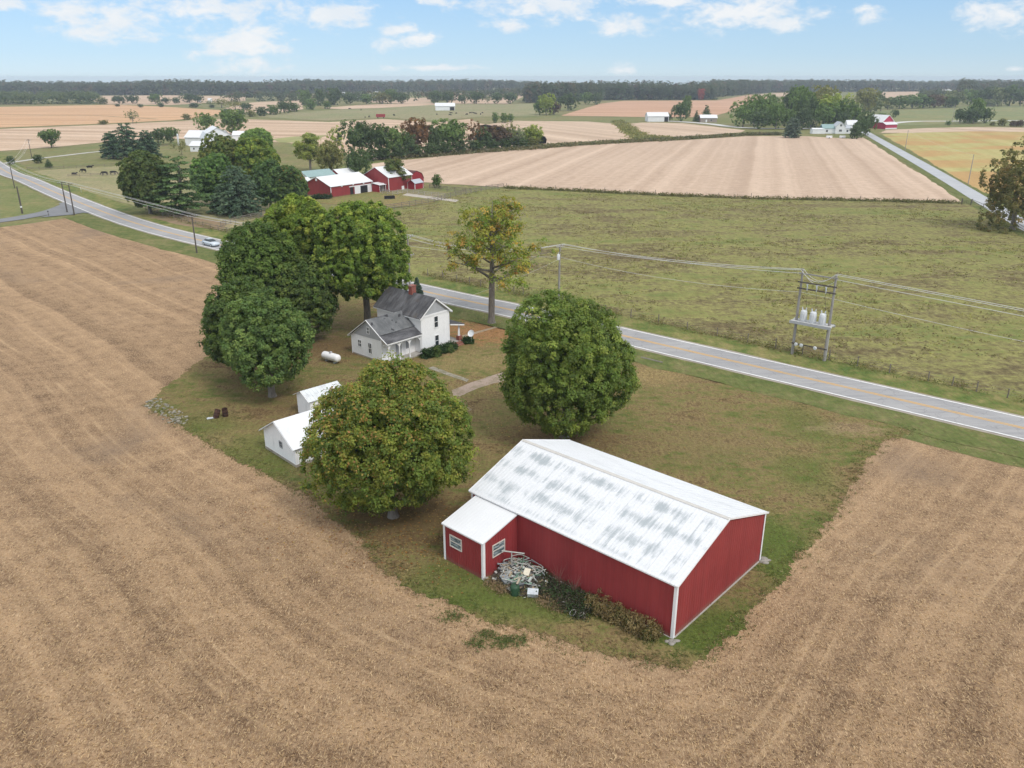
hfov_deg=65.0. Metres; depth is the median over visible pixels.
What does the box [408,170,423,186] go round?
gambrel shed
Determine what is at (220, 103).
scrub tree
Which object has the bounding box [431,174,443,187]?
farmyard tree
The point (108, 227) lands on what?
grass verge
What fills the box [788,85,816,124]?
woodlot tree
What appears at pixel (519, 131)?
hedgerow tree
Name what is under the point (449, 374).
walkway
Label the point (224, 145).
maple tree
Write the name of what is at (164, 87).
forest
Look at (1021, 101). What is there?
distant tree
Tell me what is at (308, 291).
maple tree
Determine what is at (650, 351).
gravel shoulder
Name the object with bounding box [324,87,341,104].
pasture tree
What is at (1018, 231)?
grass verge
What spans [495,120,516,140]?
hedgerow tree
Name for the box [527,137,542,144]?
hedgerow shrub
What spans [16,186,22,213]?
utility pole
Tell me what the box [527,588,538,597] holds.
discarded appliance
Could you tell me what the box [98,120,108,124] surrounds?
field shrub
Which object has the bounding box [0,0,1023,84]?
sky
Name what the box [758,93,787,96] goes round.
harvested field
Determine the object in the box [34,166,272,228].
paddock
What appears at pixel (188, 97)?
distant tree
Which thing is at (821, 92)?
woodlot tree
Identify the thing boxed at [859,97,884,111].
hedgerow tree
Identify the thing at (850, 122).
dormer house
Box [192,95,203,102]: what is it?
distant tree
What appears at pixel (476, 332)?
footpath
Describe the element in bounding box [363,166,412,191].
gabled barn
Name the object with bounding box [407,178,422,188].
shed
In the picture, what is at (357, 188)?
door
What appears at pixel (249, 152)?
maple tree
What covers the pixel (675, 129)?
harvested field
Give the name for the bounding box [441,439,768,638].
pole barn
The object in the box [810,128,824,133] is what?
white garage
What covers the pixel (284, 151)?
ground
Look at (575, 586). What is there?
dead bush
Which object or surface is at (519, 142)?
hedgerow shrub
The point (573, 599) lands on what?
brush
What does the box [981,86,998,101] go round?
distant tree
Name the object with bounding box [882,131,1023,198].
bean field
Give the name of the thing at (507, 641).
edge grass
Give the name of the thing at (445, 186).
rail fence
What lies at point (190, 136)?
milking barn
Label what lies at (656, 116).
white barn
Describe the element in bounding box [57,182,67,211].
utility pole
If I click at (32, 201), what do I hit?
roadside grass
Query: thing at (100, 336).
stubble field
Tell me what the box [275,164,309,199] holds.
maple tree
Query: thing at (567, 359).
maple tree
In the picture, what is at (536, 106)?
pasture tree
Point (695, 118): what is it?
pointed evergreen
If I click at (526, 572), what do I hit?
cream panel
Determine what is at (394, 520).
fallen leaves
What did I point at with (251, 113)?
hedge shrub
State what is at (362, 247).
maple tree
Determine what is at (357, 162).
farmyard tree
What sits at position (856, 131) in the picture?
farmhouse tree
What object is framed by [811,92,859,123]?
woodlot tree
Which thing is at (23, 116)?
bean field
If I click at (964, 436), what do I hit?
grass verge
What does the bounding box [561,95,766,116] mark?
harvested field
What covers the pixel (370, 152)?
hedgerow shrub
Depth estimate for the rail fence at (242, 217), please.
202.98 m
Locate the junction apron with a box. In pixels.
[43,202,88,216]
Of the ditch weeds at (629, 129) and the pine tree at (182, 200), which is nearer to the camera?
the pine tree at (182, 200)
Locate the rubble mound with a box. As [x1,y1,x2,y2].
[491,566,550,596]
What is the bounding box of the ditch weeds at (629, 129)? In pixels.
[610,119,672,140]
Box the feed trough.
[384,195,394,198]
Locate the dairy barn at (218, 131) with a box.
[200,125,231,140]
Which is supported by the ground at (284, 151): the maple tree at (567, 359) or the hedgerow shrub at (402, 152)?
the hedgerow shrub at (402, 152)
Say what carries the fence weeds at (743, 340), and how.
on the grass verge at (936, 389)
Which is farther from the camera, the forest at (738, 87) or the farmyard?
the forest at (738, 87)
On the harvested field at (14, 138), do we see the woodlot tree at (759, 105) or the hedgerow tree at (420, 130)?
the hedgerow tree at (420, 130)
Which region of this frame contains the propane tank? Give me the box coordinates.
[321,351,340,363]
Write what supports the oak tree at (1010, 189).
on the pasture at (691, 302)
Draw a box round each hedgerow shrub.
[358,149,378,160]
[372,147,395,159]
[390,145,408,157]
[406,144,426,156]
[420,142,440,154]
[436,141,455,153]
[451,140,469,152]
[466,140,485,149]
[481,138,500,148]
[498,138,515,148]
[512,138,529,146]
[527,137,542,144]
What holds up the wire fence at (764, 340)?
on the ground at (284, 151)
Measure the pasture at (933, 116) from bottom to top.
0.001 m
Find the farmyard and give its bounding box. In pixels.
[311,191,444,207]
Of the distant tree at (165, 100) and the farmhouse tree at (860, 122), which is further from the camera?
the distant tree at (165, 100)
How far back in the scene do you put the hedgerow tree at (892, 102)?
895.41 m
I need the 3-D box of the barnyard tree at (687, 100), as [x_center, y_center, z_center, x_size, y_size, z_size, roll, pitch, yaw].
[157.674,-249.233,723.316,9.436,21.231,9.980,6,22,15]
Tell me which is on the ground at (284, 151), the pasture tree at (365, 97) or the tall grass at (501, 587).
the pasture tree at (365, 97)
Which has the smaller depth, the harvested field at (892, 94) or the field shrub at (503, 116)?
the field shrub at (503, 116)
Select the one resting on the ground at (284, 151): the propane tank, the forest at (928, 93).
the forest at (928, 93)
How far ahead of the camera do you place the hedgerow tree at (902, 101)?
913.14 m
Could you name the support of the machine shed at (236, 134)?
on the ground at (284, 151)
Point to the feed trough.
(390, 197)
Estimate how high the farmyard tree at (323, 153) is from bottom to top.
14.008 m
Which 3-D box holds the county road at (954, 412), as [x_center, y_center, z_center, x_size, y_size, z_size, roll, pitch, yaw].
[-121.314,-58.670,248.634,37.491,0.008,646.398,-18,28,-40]
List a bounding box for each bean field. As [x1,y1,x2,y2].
[0,105,220,127]
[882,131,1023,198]
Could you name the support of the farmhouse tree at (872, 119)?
on the ground at (284, 151)
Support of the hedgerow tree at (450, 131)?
on the harvested field at (14, 138)
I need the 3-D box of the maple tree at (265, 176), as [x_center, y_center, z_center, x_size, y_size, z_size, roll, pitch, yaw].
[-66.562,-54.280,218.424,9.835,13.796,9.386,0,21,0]
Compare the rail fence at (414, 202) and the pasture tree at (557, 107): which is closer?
the rail fence at (414, 202)
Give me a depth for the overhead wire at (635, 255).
110.19 m
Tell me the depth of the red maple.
1273.59 m
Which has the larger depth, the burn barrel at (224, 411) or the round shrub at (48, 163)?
the round shrub at (48, 163)
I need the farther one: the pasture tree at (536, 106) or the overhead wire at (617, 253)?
the pasture tree at (536, 106)
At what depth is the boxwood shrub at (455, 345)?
106.99 m
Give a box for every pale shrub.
[433,346,441,356]
[446,344,455,352]
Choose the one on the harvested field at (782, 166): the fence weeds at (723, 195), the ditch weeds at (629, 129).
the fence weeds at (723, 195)
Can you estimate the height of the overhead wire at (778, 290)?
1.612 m
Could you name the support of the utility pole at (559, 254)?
on the pasture at (691, 302)
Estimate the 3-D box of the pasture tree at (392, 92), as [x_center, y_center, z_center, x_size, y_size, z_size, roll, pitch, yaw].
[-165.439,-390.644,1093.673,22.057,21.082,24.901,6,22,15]
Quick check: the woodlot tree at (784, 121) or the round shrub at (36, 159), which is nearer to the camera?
the round shrub at (36, 159)
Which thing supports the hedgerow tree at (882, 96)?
on the pasture at (933, 116)
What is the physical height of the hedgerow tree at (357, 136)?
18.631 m
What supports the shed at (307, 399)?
on the lawn at (760, 432)
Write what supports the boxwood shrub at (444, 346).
on the lawn at (760, 432)
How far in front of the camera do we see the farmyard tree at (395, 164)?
257.25 m
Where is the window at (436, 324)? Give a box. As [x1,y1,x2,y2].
[434,315,438,327]
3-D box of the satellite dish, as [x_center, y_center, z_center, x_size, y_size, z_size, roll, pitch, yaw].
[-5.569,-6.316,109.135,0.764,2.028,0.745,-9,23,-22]
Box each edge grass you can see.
[435,609,535,651]
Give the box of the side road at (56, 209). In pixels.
[0,205,61,221]
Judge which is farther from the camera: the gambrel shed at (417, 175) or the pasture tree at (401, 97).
the pasture tree at (401, 97)
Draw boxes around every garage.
[259,409,333,467]
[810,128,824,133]
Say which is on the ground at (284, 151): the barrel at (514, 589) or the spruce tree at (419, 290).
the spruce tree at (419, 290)
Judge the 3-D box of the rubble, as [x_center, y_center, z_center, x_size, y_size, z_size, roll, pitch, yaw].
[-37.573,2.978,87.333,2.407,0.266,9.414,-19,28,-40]
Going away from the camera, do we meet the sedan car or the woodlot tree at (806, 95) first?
the sedan car
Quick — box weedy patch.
[274,135,325,142]
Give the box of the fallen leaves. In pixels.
[124,314,684,596]
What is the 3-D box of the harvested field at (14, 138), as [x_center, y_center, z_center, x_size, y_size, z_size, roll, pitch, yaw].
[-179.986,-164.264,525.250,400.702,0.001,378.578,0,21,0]
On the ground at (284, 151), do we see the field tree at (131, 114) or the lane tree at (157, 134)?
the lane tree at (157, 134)
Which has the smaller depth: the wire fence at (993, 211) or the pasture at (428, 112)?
the wire fence at (993, 211)
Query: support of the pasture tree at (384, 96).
on the harvested field at (382, 105)
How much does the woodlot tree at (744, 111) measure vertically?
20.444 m
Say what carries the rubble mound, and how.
on the lawn at (760, 432)
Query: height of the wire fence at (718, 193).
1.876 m
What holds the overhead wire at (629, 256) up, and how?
attached to the utility pole at (559, 254)
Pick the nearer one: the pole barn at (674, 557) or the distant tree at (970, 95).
the pole barn at (674, 557)
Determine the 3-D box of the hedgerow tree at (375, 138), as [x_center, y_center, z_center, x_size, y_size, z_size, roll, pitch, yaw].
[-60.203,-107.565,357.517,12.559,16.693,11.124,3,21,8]
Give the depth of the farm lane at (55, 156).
367.85 m
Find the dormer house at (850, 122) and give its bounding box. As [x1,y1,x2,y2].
[844,120,857,131]
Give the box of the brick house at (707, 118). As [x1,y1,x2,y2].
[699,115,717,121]
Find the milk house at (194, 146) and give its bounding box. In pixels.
[189,141,206,151]
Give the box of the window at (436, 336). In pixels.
[434,334,438,345]
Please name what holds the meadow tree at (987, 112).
on the pasture at (933, 116)
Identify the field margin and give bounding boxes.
[77,115,151,118]
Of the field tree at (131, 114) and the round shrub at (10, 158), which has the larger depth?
the field tree at (131, 114)
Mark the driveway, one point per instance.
(489, 380)
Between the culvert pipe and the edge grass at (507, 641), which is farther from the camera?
the culvert pipe
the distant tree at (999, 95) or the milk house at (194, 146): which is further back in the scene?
the distant tree at (999, 95)
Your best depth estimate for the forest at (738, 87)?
1650.74 m
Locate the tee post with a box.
[502,550,524,563]
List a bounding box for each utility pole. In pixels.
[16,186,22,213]
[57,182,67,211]
[64,183,74,214]
[187,215,197,252]
[407,235,413,284]
[556,244,564,298]
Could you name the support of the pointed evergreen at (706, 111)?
on the ground at (284, 151)
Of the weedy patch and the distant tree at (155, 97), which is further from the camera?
the distant tree at (155, 97)
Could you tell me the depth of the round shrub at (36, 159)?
338.87 m
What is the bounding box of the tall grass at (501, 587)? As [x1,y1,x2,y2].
[480,576,569,615]
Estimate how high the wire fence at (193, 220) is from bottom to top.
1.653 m
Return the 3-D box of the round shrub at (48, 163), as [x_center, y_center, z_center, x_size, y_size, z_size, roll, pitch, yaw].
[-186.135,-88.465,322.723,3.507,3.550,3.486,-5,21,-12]
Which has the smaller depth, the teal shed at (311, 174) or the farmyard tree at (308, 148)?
the teal shed at (311, 174)
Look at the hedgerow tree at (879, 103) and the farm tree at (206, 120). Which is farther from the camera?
the hedgerow tree at (879, 103)
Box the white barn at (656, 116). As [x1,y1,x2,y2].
[645,112,668,121]
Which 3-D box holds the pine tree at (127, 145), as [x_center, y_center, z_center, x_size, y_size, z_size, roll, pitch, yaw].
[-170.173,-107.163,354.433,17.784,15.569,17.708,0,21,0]
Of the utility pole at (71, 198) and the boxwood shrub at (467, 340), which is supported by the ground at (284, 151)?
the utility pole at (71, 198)
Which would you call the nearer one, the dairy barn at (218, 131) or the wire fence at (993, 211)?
the wire fence at (993, 211)
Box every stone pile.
[664,639,679,645]
[759,556,770,563]
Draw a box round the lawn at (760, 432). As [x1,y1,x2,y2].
[146,292,909,669]
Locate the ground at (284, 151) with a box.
[0,87,1023,232]
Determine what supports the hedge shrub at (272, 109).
on the pasture at (428, 112)
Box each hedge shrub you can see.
[246,109,255,116]
[254,107,266,115]
[264,105,280,114]
[277,100,294,112]
[289,103,302,111]
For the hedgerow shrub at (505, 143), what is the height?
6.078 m
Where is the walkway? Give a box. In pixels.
[429,367,468,381]
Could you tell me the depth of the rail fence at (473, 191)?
251.53 m
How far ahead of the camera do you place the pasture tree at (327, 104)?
918.44 m
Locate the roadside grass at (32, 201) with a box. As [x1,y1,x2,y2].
[0,176,55,218]
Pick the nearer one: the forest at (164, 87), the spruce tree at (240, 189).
the spruce tree at (240, 189)
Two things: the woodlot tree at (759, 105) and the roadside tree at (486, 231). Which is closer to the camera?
the roadside tree at (486, 231)
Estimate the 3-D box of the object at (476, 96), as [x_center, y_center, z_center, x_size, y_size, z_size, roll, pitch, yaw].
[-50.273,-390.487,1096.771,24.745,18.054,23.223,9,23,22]
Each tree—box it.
[36,129,60,147]
[93,97,107,103]
[98,131,122,158]
[106,123,146,158]
[111,95,127,103]
[115,148,170,213]
[123,109,138,122]
[125,95,138,103]
[135,130,162,156]
[143,156,214,214]
[147,93,165,103]
[150,128,166,144]
[160,97,170,103]
[160,127,180,143]
[171,97,179,102]
[171,139,186,154]
[178,93,193,102]
[189,152,231,202]
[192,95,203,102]
[192,112,214,129]
[197,130,238,173]
[198,275,275,366]
[205,183,235,213]
[210,99,229,107]
[211,109,247,132]
[211,165,264,217]
[214,218,298,293]
[216,287,316,397]
[226,100,241,108]
[231,136,280,180]
[238,103,253,109]
[239,127,273,145]
[250,158,282,206]
[259,193,328,264]
[264,252,339,340]
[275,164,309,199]
[292,132,322,169]
[295,89,311,104]
[296,349,479,519]
[303,98,316,109]
[311,200,413,320]
[313,88,325,105]
[316,139,345,170]
[320,101,331,108]
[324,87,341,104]
[326,125,347,146]
[336,119,373,156]
[341,92,358,103]
[342,148,372,173]
[359,94,375,103]
[365,123,389,156]
[371,92,391,103]
[379,125,405,157]
[382,89,397,103]
[383,156,411,179]
[395,92,409,103]
[399,131,415,150]
[400,117,435,151]
[414,277,423,294]
[423,125,444,149]
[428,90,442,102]
[429,118,467,151]
[429,195,560,323]
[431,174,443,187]
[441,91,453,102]
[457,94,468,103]
[464,119,485,142]
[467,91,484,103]
[468,126,491,147]
[483,125,512,147]
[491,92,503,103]
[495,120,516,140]
[496,288,641,438]
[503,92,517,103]
[509,125,525,142]
[520,124,543,144]
[533,100,543,114]
[538,93,557,114]
[549,101,560,114]
[557,92,581,110]
[580,92,591,103]
[589,92,603,104]
[670,101,692,120]
[682,95,692,116]
[728,100,755,126]
[742,94,769,124]
[746,111,771,128]
[757,93,784,123]
[765,103,791,128]
[780,108,796,127]
[781,86,804,112]
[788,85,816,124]
[792,107,815,129]
[804,97,820,127]
[811,85,844,121]
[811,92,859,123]
[813,101,842,124]
[829,108,850,122]
[833,98,861,122]
[849,125,863,138]
[851,103,863,119]
[852,118,870,137]
[854,87,880,111]
[858,111,879,135]
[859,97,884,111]
[875,90,885,110]
[878,98,891,110]
[884,97,897,109]
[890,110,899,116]
[891,95,912,108]
[902,93,931,107]
[916,96,935,107]
[929,94,947,107]
[939,94,953,106]
[944,96,959,107]
[946,90,966,106]
[953,108,970,122]
[962,89,979,104]
[966,108,984,122]
[967,97,985,121]
[974,136,1023,233]
[977,108,997,122]
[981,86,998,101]
[983,99,999,106]
[990,87,1009,105]
[1001,84,1023,105]
[1015,89,1023,105]
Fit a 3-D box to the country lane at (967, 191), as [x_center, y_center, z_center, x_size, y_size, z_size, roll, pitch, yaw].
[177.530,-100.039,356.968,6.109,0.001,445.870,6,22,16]
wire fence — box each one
[27,163,115,168]
[67,172,118,175]
[145,207,233,231]
[427,269,1023,397]
[506,183,961,201]
[972,199,1023,229]
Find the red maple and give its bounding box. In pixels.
[698,88,704,99]
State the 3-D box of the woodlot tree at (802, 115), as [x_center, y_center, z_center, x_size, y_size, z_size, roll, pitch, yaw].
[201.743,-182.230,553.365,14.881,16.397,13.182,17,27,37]
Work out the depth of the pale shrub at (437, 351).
104.15 m
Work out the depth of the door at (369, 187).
254.43 m
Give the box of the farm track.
[404,193,457,201]
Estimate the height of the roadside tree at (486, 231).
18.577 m
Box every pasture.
[239,189,1023,401]
[255,104,538,120]
[865,106,1023,125]
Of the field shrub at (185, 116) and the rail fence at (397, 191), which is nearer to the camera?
the rail fence at (397, 191)
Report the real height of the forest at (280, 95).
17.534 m
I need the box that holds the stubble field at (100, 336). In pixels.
[0,218,1023,767]
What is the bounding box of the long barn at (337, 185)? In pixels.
[305,172,372,196]
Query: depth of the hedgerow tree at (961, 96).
965.69 m
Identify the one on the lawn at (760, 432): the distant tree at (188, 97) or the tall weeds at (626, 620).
the tall weeds at (626, 620)
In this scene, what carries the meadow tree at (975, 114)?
on the pasture at (933, 116)
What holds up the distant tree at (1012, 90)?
on the pasture at (933, 116)
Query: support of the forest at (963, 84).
on the ground at (284, 151)
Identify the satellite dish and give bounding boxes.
[468,330,473,339]
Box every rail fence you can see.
[220,211,274,225]
[382,189,406,194]
[386,195,444,208]
[407,189,444,196]
[429,184,470,190]
[445,184,503,197]
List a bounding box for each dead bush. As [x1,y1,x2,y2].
[551,568,567,584]
[567,577,580,592]
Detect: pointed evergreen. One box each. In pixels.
[692,110,698,121]
[701,105,710,114]
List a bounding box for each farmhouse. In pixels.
[348,284,464,364]
[819,121,850,133]
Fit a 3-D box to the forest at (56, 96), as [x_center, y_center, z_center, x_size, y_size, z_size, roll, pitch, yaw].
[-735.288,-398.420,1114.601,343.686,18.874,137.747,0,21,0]
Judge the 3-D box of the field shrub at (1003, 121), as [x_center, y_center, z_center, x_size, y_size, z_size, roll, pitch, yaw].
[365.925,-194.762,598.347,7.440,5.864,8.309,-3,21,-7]
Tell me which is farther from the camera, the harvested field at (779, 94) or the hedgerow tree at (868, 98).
the harvested field at (779, 94)
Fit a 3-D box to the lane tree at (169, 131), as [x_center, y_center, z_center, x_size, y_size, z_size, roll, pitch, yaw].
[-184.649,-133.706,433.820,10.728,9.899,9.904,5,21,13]
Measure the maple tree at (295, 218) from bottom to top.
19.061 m
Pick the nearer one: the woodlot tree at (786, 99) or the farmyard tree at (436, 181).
the farmyard tree at (436, 181)
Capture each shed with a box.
[232,131,243,140]
[293,381,339,412]
[302,169,335,178]
[372,182,386,191]
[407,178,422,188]
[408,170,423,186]
[435,103,454,110]
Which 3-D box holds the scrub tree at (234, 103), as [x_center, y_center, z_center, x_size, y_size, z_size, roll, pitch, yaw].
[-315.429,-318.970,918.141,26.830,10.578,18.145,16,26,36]
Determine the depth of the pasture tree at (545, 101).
764.65 m
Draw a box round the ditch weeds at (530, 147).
[372,131,781,158]
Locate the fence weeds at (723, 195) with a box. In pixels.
[503,185,964,203]
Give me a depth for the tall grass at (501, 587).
56.16 m
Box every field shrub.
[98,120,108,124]
[182,114,189,119]
[189,103,200,107]
[492,112,498,122]
[499,113,508,122]
[507,113,514,121]
[997,118,1008,125]
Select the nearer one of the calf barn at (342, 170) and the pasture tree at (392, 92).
the calf barn at (342, 170)
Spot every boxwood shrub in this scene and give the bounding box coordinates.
[420,347,434,358]
[439,342,449,353]
[444,340,458,350]
[461,335,474,344]
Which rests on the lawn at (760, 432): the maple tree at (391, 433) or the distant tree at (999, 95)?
the maple tree at (391, 433)
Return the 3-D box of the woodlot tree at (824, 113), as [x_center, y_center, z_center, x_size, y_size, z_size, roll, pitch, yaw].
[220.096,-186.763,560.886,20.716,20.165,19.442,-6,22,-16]
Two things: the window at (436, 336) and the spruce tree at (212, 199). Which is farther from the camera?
the spruce tree at (212, 199)
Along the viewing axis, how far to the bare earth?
202.28 m
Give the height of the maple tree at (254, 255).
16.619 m
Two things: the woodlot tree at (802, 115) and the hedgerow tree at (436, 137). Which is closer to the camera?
the hedgerow tree at (436, 137)
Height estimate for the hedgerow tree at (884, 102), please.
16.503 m
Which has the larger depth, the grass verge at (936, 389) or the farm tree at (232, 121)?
the farm tree at (232, 121)
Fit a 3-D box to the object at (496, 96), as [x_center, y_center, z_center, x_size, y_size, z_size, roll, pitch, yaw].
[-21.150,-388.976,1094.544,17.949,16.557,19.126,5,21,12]
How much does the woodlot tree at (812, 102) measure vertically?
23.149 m
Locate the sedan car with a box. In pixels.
[202,238,219,246]
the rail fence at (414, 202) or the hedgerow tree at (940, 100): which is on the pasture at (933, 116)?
the hedgerow tree at (940, 100)
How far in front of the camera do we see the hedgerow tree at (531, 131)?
417.51 m
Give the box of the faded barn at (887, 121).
[872,114,896,128]
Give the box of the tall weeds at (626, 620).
[583,588,663,643]
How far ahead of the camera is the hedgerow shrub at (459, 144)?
381.29 m
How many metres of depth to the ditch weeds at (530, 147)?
427.19 m
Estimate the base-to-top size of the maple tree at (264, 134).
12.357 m
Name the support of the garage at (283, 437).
on the lawn at (760, 432)
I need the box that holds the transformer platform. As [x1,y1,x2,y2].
[789,269,838,360]
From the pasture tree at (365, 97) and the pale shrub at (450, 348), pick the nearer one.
the pale shrub at (450, 348)
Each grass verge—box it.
[0,153,1023,415]
[64,214,1023,467]
[205,254,1023,458]
[861,130,1023,237]
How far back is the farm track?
242.61 m
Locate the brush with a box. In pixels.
[490,558,602,622]
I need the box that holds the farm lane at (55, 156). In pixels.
[6,151,99,162]
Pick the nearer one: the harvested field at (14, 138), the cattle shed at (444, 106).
the harvested field at (14, 138)
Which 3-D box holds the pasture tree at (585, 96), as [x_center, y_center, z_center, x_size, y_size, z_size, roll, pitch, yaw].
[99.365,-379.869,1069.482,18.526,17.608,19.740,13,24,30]
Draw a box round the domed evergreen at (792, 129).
[781,117,801,137]
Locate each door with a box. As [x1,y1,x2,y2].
[354,186,360,193]
[367,184,371,191]
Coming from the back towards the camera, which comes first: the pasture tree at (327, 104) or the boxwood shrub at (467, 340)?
the pasture tree at (327, 104)
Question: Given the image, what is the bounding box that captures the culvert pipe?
[641,357,662,362]
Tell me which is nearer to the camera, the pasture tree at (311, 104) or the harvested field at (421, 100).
the pasture tree at (311, 104)
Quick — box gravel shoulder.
[0,161,1023,441]
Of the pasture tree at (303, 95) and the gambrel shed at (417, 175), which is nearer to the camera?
the gambrel shed at (417, 175)
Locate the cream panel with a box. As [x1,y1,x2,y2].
[523,568,530,575]
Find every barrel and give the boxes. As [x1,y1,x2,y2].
[213,409,220,418]
[222,407,227,416]
[510,583,519,596]
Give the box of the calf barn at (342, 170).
[332,168,354,173]
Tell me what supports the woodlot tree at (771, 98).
on the ground at (284, 151)
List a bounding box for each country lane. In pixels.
[671,120,1023,128]
[862,132,1023,230]
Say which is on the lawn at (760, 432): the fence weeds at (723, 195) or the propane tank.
the propane tank
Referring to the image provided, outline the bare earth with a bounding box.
[151,214,224,230]
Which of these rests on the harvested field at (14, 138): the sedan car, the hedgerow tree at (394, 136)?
the hedgerow tree at (394, 136)
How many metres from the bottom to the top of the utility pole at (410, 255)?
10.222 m
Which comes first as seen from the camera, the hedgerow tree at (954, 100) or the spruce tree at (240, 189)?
the spruce tree at (240, 189)
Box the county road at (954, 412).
[0,162,1023,439]
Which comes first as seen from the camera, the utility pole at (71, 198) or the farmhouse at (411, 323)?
the farmhouse at (411, 323)
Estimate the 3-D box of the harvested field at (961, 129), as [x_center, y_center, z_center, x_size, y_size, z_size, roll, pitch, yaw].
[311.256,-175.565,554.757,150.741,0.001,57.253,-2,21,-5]
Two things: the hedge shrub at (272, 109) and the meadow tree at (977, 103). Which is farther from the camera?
the hedge shrub at (272, 109)
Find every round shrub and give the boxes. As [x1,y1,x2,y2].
[4,156,14,163]
[31,154,43,162]
[45,159,52,167]
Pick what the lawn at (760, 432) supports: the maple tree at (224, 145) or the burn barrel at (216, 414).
the burn barrel at (216, 414)
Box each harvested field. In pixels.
[0,119,546,159]
[95,95,245,104]
[226,100,302,112]
[328,103,434,108]
[370,98,430,102]
[371,136,960,201]
[448,91,522,103]
[479,121,629,144]
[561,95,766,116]
[632,123,744,136]
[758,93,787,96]
[881,127,1023,132]
[883,92,917,97]
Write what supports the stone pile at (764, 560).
on the lawn at (760, 432)
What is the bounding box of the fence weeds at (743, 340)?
[146,208,1023,402]
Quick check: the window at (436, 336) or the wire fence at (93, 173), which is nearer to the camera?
the window at (436, 336)
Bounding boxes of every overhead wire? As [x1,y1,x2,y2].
[6,150,1022,310]
[12,141,1020,308]
[18,139,1020,315]
[413,246,1023,341]
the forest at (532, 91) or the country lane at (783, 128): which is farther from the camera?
the forest at (532, 91)
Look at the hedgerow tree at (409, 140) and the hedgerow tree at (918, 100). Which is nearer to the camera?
the hedgerow tree at (409, 140)
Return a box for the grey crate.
[500,574,509,584]
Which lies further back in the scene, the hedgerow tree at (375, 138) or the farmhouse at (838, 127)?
the farmhouse at (838, 127)
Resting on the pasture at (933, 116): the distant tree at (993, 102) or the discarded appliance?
the distant tree at (993, 102)
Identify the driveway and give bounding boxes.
[452,373,504,396]
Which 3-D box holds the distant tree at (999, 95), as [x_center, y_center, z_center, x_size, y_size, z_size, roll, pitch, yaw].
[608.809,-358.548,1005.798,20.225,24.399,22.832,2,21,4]
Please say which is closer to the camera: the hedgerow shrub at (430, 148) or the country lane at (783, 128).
the hedgerow shrub at (430, 148)
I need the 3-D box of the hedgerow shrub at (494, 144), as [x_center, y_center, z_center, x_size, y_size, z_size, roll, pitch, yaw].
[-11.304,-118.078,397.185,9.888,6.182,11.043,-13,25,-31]
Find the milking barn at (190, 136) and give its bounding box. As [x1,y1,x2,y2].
[183,130,232,145]
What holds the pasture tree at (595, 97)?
on the ground at (284, 151)
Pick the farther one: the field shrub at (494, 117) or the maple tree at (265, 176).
the field shrub at (494, 117)
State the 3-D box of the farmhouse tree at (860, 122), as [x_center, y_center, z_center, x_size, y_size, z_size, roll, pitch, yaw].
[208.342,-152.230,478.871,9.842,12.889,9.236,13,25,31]
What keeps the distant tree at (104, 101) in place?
on the ground at (284, 151)
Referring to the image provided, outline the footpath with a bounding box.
[462,327,496,336]
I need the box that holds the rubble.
[144,398,187,423]
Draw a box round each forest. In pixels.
[0,78,540,94]
[0,90,102,104]
[220,87,522,101]
[522,79,718,102]
[709,78,1023,91]
[715,79,771,96]
[916,88,1023,101]
[956,78,1023,92]
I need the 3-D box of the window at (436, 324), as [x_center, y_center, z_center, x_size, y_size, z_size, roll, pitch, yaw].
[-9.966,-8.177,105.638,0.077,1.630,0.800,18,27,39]
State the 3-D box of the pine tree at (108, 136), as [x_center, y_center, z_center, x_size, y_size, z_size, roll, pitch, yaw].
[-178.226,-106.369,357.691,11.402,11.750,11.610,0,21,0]
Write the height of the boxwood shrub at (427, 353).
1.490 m
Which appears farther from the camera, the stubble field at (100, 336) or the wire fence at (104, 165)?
the wire fence at (104, 165)
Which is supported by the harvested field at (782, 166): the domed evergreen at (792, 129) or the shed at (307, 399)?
the domed evergreen at (792, 129)
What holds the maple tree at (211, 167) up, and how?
on the paddock
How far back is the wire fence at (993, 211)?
219.34 m
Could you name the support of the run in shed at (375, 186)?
on the ground at (284, 151)
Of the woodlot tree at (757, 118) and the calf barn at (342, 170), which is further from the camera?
the woodlot tree at (757, 118)
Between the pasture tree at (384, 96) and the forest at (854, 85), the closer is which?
the pasture tree at (384, 96)
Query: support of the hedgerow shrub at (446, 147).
on the ground at (284, 151)
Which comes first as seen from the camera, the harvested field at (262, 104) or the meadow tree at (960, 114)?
the meadow tree at (960, 114)
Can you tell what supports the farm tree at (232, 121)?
on the harvested field at (14, 138)

